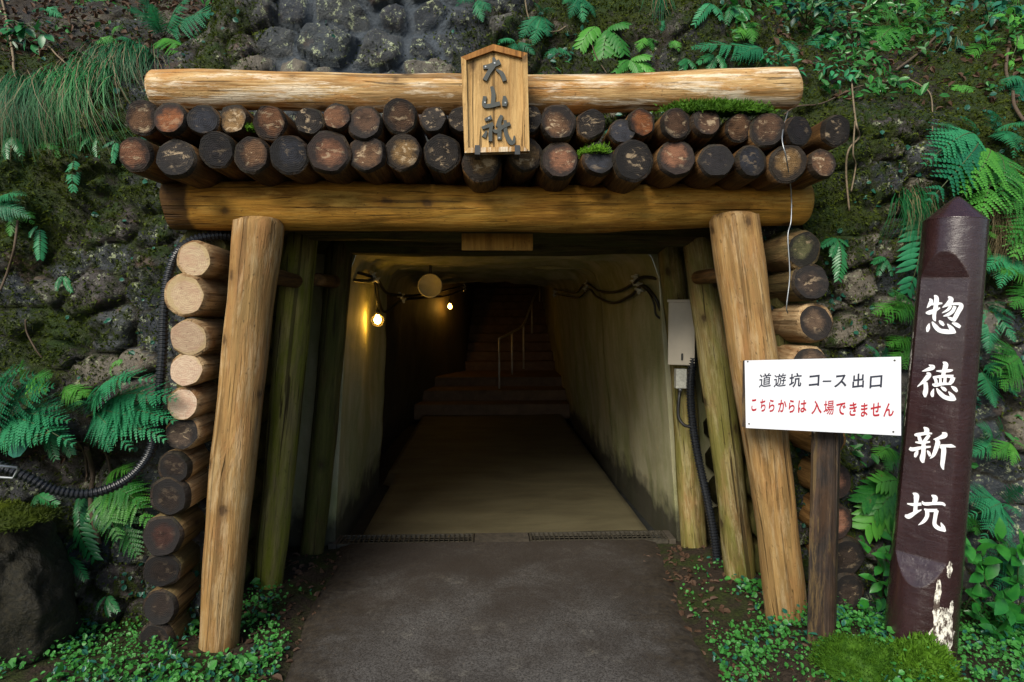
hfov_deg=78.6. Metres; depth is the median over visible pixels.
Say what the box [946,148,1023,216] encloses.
fern
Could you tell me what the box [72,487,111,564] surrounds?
fern
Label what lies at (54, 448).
fern
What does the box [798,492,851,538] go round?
round log
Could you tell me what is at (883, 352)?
fern
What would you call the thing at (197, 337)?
round log
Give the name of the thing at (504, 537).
threshold floor
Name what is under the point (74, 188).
fern
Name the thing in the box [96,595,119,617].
fern
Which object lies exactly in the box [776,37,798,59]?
fern
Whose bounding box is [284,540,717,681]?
path
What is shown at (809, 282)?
round log
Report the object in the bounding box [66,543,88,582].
fern
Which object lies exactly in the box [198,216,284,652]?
portal post
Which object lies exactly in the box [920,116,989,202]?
fern
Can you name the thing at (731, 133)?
round log
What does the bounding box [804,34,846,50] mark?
fern
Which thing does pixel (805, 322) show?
round log
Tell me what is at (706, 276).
spacer log
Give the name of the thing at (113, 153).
fern
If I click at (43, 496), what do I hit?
fern
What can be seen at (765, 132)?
round log
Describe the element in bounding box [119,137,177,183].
round log
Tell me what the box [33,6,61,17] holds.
fern
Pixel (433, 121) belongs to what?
round log
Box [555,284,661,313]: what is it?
cable
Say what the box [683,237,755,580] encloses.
portal post
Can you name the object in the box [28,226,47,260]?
fern
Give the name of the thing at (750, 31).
fern
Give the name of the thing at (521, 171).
round log
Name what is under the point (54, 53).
twig
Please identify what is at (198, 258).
round log
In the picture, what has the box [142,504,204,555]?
round log
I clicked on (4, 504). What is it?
moss cushion
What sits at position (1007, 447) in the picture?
fern
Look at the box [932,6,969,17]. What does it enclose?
fern
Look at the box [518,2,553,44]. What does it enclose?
fern
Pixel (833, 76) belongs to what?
herb
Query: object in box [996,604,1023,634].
fern
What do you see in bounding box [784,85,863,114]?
twig
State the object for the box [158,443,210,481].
round log
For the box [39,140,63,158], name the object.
fern
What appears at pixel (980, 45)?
fern
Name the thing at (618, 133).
round log
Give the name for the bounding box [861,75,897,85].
twig
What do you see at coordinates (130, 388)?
fern
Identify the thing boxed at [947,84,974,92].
fern
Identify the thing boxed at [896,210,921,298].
fern
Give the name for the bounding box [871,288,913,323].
fern
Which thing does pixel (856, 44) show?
fern
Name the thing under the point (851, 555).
round log
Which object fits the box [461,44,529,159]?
signboard
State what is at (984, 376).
fern
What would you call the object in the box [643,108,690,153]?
round log
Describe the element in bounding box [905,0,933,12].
fern
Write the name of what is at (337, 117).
round log
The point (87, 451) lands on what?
twig
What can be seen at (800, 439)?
round log
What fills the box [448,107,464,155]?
round log
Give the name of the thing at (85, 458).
twig
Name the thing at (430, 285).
disc fitting
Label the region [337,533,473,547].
drain grate
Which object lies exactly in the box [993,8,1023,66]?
shrub
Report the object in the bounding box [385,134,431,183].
round log
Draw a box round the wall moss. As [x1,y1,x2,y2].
[0,0,1023,628]
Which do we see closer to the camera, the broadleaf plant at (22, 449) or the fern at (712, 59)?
the broadleaf plant at (22, 449)
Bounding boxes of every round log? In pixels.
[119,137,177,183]
[125,100,171,145]
[138,605,195,647]
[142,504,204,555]
[142,571,200,624]
[143,540,199,587]
[150,468,208,515]
[154,102,201,148]
[156,139,232,188]
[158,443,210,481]
[164,273,227,317]
[166,411,215,449]
[167,381,217,419]
[170,353,220,386]
[171,318,223,356]
[177,240,229,280]
[186,105,238,142]
[199,131,254,180]
[220,105,259,141]
[234,136,293,185]
[252,106,308,145]
[270,135,324,184]
[294,107,328,141]
[307,130,365,183]
[323,103,353,143]
[347,106,390,144]
[350,138,399,184]
[382,98,426,154]
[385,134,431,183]
[419,107,451,139]
[423,133,465,184]
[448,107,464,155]
[462,154,501,192]
[501,137,541,186]
[529,106,541,141]
[533,142,577,191]
[537,105,576,150]
[569,109,604,158]
[569,142,612,186]
[599,139,653,193]
[601,119,634,149]
[625,108,654,141]
[639,141,694,188]
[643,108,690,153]
[676,144,734,188]
[683,110,719,152]
[694,114,750,153]
[715,145,765,190]
[730,113,784,153]
[747,145,806,190]
[763,230,820,272]
[764,116,811,153]
[768,263,828,301]
[771,303,833,342]
[777,344,825,359]
[786,149,835,189]
[788,430,845,451]
[797,454,850,498]
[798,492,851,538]
[800,115,849,154]
[804,534,864,573]
[837,572,863,609]
[846,606,864,617]
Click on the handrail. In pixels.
(524, 322)
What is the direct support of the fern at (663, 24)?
attached to the rubble wall
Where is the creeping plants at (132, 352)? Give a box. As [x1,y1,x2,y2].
[6,0,1023,617]
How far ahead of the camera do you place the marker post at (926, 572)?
2.67 m
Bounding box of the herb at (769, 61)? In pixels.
[756,46,806,76]
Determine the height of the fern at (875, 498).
0.367 m
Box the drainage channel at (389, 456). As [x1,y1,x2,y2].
[336,419,676,542]
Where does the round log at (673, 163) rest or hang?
on the lintel
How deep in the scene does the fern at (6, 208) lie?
3.02 m
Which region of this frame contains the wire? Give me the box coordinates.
[781,111,791,313]
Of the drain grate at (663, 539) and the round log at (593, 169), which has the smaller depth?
the round log at (593, 169)
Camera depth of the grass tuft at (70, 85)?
3.12 m
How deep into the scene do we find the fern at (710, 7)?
3.36 m
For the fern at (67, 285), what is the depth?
3.11 m
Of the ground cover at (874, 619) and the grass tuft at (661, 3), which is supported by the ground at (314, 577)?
the ground cover at (874, 619)
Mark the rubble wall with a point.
(300, 38)
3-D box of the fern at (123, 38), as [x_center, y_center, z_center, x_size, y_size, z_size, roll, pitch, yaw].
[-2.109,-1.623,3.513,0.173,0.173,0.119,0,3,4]
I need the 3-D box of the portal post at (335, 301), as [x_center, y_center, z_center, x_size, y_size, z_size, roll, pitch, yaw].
[-1.239,0.403,4.171,0.190,2.192,0.194,5,2,-3]
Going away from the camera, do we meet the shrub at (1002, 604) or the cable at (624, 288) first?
the shrub at (1002, 604)
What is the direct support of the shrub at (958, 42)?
on the rubble wall
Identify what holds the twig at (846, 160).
attached to the rubble wall
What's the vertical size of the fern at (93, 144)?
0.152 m
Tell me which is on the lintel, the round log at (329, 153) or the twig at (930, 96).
the round log at (329, 153)
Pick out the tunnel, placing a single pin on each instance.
(612, 367)
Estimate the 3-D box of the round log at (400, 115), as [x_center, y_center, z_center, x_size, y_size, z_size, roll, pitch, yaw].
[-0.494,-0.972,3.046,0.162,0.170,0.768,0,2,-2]
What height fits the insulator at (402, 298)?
0.118 m
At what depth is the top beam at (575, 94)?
2.74 m
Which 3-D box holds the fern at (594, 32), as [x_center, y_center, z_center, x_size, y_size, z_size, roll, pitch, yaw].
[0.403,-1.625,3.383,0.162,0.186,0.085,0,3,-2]
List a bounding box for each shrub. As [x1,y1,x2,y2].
[0,20,53,53]
[768,0,863,33]
[858,517,893,611]
[932,22,969,58]
[951,0,1023,41]
[964,546,1023,644]
[965,517,1023,586]
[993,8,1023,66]
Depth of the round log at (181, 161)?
2.65 m
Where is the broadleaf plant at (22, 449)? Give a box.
[8,436,29,457]
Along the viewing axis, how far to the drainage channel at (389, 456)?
5.85 m
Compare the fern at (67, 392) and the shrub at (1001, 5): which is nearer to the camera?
the fern at (67, 392)
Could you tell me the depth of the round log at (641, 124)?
2.74 m
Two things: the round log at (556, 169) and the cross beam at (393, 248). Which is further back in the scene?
the cross beam at (393, 248)
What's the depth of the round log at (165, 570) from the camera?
2.90 m
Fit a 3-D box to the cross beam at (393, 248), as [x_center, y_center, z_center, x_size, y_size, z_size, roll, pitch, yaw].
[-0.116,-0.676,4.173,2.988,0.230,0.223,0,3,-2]
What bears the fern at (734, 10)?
attached to the rubble wall
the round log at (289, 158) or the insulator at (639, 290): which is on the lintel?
the round log at (289, 158)
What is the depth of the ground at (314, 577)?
3.04 m
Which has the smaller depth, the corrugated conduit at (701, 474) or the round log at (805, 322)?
the round log at (805, 322)
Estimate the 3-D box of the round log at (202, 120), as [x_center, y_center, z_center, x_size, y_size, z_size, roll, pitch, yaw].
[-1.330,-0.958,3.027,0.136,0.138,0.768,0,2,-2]
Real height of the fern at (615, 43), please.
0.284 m
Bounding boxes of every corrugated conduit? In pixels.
[0,231,231,499]
[686,358,720,561]
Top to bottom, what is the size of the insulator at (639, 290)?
0.093 m
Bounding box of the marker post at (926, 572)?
[883,197,989,662]
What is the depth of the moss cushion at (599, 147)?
2.72 m
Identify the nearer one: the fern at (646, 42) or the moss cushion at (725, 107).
the moss cushion at (725, 107)
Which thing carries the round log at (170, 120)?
on the round log at (181, 161)
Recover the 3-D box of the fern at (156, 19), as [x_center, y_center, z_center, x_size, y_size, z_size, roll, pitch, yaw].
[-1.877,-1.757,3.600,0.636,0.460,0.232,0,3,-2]
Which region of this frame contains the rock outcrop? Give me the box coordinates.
[0,498,82,668]
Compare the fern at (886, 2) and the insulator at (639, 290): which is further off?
the insulator at (639, 290)
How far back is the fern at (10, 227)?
3.07 m
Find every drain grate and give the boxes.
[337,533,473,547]
[529,530,668,543]
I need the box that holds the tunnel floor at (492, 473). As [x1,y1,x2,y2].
[360,414,649,541]
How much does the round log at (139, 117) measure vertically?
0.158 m
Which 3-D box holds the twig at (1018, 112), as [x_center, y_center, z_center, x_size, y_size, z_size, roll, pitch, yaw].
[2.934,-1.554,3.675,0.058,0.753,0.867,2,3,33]
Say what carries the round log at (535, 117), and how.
on the round log at (521, 171)
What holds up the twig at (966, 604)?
attached to the rubble wall
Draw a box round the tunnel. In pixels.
[176,161,819,611]
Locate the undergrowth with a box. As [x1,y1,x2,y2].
[0,0,1023,611]
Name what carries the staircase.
on the tunnel floor at (492, 473)
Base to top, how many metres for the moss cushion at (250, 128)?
0.048 m
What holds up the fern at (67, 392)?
attached to the rubble wall
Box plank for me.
[462,233,532,250]
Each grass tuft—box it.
[0,69,87,167]
[1,58,126,154]
[47,50,129,122]
[68,37,169,88]
[640,0,676,22]
[878,182,943,249]
[979,196,1023,280]
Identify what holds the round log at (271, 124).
on the round log at (289, 158)
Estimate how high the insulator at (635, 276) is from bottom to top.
0.093 m
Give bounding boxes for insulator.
[369,270,380,282]
[397,291,406,302]
[630,274,638,285]
[634,282,643,293]
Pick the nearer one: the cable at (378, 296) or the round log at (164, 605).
the round log at (164, 605)
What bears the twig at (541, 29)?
attached to the rubble wall
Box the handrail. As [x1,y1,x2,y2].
[498,286,539,388]
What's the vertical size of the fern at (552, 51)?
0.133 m
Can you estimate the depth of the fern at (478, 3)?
3.21 m
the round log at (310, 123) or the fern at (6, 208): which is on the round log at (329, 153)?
the round log at (310, 123)
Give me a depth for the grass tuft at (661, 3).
3.41 m
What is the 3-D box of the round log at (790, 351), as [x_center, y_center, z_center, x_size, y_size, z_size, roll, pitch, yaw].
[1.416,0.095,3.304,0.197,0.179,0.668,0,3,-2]
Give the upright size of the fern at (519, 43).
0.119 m
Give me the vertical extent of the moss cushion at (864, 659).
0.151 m
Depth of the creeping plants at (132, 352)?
3.27 m
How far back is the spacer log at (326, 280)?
3.71 m
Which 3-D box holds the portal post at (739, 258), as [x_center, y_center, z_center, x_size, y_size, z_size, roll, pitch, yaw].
[1.210,0.407,3.051,0.245,2.071,0.248,-8,3,-2]
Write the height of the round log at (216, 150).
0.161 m
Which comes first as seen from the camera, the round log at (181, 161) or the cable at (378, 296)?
the round log at (181, 161)
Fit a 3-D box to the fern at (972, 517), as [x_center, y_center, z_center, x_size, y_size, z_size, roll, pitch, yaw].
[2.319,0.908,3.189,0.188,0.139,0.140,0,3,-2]
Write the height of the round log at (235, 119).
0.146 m
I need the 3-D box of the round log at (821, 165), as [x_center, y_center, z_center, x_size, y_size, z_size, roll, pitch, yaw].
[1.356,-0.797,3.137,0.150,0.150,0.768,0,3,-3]
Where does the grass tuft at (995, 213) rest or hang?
attached to the rubble wall
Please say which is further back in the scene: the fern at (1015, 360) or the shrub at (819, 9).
the shrub at (819, 9)
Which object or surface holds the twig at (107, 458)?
attached to the rubble wall
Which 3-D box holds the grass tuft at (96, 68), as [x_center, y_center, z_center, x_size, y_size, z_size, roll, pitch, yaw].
[-2.210,-1.270,3.247,0.670,0.474,0.271,0,3,-2]
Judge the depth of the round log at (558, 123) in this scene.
2.71 m
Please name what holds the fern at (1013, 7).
attached to the rubble wall
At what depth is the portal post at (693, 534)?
4.22 m
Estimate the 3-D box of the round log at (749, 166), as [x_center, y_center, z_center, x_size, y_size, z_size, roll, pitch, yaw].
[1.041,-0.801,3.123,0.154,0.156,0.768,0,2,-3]
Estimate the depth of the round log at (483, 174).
2.72 m
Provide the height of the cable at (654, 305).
0.263 m
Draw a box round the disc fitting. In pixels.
[418,265,441,297]
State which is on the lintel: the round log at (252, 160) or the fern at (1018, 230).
the round log at (252, 160)
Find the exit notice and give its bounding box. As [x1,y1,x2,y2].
[742,357,900,643]
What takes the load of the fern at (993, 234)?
attached to the rubble wall
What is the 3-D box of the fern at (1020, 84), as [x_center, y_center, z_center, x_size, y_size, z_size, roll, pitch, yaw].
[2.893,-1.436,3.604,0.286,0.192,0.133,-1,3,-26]
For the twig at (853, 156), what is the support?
attached to the rubble wall
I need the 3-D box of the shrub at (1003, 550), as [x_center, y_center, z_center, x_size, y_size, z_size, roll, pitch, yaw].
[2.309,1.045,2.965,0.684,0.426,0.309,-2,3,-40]
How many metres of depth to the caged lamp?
5.01 m
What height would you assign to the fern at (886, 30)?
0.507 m
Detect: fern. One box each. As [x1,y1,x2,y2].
[0,191,30,221]
[0,364,76,457]
[2,136,24,159]
[5,210,34,235]
[19,360,51,399]
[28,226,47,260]
[31,492,60,507]
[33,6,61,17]
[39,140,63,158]
[42,425,76,461]
[54,275,72,293]
[61,383,92,405]
[64,368,179,452]
[65,158,81,192]
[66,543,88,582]
[68,131,99,158]
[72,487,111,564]
[84,462,153,558]
[94,26,122,44]
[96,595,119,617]
[102,140,118,163]
[108,516,133,541]
[109,359,122,375]
[114,36,147,59]
[117,383,153,412]
[120,0,211,55]
[455,0,490,21]
[497,38,534,54]
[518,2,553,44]
[544,46,571,56]
[562,0,594,22]
[572,26,600,53]
[592,22,630,60]
[611,54,654,73]
[635,38,656,51]
[659,20,684,32]
[669,40,680,49]
[678,58,696,69]
[691,0,723,27]
[691,40,764,64]
[696,53,726,68]
[724,6,749,25]
[733,22,760,41]
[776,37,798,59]
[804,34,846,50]
[820,19,828,25]
[820,237,849,282]
[843,5,867,27]
[845,41,870,48]
[847,470,897,543]
[858,6,925,51]
[865,345,891,356]
[870,256,892,275]
[870,445,899,472]
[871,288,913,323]
[876,0,889,11]
[885,335,910,369]
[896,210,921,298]
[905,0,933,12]
[916,16,946,34]
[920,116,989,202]
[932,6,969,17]
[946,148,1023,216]
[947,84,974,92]
[963,31,1005,58]
[967,507,984,535]
[968,483,1023,539]
[972,416,1002,459]
[977,361,1017,406]
[981,301,1016,353]
[982,1,1000,20]
[983,110,1023,156]
[983,536,1023,590]
[986,253,1023,288]
[987,225,1006,257]
[988,438,1023,464]
[989,338,1023,391]
[995,177,1023,259]
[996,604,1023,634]
[997,263,1023,314]
[998,75,1023,99]
[999,0,1023,15]
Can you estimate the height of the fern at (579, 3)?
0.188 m
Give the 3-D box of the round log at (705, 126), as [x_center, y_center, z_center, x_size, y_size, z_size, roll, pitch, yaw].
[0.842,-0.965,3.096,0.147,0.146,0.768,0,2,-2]
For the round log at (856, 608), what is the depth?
3.07 m
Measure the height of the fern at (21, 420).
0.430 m
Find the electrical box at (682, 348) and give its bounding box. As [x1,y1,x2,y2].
[667,299,696,364]
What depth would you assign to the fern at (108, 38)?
3.57 m
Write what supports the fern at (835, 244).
attached to the rubble wall
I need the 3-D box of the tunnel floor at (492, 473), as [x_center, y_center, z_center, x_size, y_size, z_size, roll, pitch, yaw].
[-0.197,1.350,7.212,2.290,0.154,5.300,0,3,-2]
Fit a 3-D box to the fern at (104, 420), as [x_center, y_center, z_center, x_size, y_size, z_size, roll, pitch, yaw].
[-1.776,0.301,2.912,0.568,0.392,0.351,0,3,-2]
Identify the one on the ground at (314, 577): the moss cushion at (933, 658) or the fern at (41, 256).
the moss cushion at (933, 658)
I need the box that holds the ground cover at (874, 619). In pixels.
[0,556,1023,681]
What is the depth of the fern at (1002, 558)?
3.05 m
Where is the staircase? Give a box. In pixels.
[414,282,570,419]
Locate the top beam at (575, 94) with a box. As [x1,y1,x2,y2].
[144,66,802,115]
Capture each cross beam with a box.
[284,228,710,246]
[317,240,683,256]
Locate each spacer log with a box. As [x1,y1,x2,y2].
[277,269,302,287]
[314,273,340,287]
[691,268,716,283]
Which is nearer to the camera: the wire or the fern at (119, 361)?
the wire
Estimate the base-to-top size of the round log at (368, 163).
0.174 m
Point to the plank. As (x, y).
(493, 242)
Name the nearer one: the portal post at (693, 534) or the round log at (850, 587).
the round log at (850, 587)
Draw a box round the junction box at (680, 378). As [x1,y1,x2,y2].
[674,368,690,427]
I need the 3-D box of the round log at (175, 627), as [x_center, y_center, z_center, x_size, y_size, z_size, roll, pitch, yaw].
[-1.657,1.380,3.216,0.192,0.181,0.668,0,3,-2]
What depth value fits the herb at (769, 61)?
3.19 m
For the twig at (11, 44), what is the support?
attached to the rubble wall
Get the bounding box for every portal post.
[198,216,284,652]
[253,232,317,589]
[299,241,352,554]
[658,247,707,547]
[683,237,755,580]
[709,211,807,624]
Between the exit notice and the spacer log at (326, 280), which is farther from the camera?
the spacer log at (326, 280)
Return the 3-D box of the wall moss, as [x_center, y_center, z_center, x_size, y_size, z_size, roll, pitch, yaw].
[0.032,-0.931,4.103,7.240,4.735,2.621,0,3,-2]
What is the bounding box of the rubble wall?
[0,0,1023,628]
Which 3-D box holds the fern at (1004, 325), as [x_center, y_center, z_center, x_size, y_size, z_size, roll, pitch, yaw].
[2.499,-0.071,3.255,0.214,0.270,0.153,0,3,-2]
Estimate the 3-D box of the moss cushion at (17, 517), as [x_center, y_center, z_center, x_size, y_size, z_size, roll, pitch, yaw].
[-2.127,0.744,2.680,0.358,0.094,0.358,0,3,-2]
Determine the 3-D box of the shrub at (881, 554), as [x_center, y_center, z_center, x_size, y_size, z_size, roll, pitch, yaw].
[1.824,1.104,3.060,0.404,0.498,0.209,-2,3,-35]
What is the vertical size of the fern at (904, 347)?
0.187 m
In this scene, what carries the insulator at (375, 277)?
attached to the tunnel
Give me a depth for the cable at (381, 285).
5.86 m
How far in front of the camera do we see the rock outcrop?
2.73 m
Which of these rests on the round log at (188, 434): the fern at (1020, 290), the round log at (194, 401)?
the round log at (194, 401)
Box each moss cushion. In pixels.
[0,496,33,510]
[0,501,63,533]
[246,122,255,132]
[577,141,613,158]
[650,96,779,118]
[804,630,916,681]
[880,630,968,681]
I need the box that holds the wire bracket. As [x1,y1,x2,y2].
[0,464,19,479]
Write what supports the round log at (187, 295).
on the round log at (197, 337)
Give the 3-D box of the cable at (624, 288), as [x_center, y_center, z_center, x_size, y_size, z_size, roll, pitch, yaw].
[0.786,-0.544,6.516,0.092,0.167,4.215,0,3,-6]
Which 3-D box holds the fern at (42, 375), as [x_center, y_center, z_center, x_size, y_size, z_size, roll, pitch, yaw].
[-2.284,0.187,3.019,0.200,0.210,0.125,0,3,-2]
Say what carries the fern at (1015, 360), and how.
attached to the rubble wall
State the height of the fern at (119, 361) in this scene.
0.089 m
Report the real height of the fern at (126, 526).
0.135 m
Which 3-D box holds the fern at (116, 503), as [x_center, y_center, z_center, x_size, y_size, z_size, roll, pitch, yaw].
[-1.889,0.821,3.059,0.361,0.462,0.245,0,3,-2]
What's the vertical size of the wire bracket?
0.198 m
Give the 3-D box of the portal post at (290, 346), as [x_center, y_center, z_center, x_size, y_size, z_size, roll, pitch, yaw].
[-1.315,0.412,3.608,0.207,2.125,0.210,6,2,-3]
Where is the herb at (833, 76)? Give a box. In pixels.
[811,56,858,88]
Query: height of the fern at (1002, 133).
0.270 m
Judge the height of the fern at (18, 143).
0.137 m
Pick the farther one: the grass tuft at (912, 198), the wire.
the grass tuft at (912, 198)
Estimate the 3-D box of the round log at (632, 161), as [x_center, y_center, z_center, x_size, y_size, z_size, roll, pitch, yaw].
[0.514,-0.797,3.083,0.189,0.192,0.768,0,2,-2]
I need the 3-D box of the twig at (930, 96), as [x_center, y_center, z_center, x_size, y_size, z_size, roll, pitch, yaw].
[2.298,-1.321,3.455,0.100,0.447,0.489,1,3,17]
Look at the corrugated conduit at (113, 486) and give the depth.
2.87 m
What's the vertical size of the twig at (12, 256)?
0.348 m
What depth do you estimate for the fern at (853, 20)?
4.26 m
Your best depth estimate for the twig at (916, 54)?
3.88 m
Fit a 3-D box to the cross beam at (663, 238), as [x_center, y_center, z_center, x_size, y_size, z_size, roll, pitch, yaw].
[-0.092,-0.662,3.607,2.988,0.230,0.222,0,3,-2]
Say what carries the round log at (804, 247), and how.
on the round log at (809, 282)
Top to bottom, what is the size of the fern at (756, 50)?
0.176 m
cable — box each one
[353,278,464,312]
[357,271,463,296]
[553,275,656,293]
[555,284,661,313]
[642,287,659,318]
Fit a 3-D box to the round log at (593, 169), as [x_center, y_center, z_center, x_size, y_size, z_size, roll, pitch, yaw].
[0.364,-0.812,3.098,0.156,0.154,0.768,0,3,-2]
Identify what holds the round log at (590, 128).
on the round log at (593, 169)
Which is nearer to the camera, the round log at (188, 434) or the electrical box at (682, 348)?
the round log at (188, 434)
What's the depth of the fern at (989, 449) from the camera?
3.17 m
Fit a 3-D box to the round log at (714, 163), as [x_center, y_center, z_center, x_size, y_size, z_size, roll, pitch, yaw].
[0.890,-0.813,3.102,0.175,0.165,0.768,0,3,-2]
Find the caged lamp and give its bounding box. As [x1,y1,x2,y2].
[371,282,383,326]
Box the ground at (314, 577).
[0,539,1023,681]
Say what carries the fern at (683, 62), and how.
attached to the rubble wall
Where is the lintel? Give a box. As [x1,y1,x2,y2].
[159,180,814,232]
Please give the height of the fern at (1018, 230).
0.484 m
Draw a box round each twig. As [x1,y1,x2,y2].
[0,220,18,290]
[1,0,15,76]
[25,319,42,357]
[38,45,72,68]
[74,440,87,481]
[84,446,101,544]
[96,440,110,476]
[525,0,565,31]
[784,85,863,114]
[812,22,877,38]
[845,80,859,210]
[850,121,856,191]
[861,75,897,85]
[895,35,936,70]
[909,79,932,130]
[963,588,985,610]
[1004,37,1023,121]
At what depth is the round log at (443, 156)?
2.73 m
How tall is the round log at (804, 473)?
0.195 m
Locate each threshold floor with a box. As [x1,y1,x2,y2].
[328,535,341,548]
[474,532,529,541]
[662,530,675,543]
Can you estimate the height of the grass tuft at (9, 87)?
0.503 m
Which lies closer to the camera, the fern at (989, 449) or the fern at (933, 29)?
the fern at (989, 449)
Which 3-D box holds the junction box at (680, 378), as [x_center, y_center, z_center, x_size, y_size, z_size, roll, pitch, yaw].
[1.119,0.376,4.097,0.095,0.386,0.095,0,3,-2]
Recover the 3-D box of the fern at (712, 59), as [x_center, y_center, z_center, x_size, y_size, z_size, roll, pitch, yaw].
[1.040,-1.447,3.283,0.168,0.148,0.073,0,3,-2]
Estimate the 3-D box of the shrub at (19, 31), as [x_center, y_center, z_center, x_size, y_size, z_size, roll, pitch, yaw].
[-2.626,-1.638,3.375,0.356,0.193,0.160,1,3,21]
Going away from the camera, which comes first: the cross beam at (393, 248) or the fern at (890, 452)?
the fern at (890, 452)
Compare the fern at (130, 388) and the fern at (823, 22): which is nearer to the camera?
the fern at (130, 388)
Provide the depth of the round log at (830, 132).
2.79 m
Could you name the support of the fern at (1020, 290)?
attached to the rubble wall
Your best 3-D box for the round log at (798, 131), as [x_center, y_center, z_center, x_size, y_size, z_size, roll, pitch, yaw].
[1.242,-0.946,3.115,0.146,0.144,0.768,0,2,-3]
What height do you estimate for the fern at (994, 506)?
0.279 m
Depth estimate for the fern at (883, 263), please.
3.22 m
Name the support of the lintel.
on the portal post at (739, 258)
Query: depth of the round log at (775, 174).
2.77 m
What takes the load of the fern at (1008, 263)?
attached to the rubble wall
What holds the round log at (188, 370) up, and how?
on the round log at (194, 401)
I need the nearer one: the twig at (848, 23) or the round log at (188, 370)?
the round log at (188, 370)
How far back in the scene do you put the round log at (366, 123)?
2.67 m
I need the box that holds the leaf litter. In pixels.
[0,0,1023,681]
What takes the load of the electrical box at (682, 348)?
attached to the portal post at (693, 534)
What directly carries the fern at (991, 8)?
attached to the rubble wall
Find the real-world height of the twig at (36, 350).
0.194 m
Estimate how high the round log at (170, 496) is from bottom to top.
0.200 m
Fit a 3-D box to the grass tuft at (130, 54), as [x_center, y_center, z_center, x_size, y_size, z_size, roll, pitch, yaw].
[-2.129,-1.397,3.374,0.750,0.508,0.256,0,3,-2]
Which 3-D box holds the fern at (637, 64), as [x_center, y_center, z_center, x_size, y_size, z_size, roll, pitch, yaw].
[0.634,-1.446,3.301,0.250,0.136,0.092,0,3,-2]
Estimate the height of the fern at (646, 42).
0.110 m
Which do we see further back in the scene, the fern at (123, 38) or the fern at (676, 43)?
the fern at (123, 38)
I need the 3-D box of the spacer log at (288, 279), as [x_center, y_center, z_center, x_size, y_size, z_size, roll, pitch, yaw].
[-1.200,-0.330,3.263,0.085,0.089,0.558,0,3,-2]

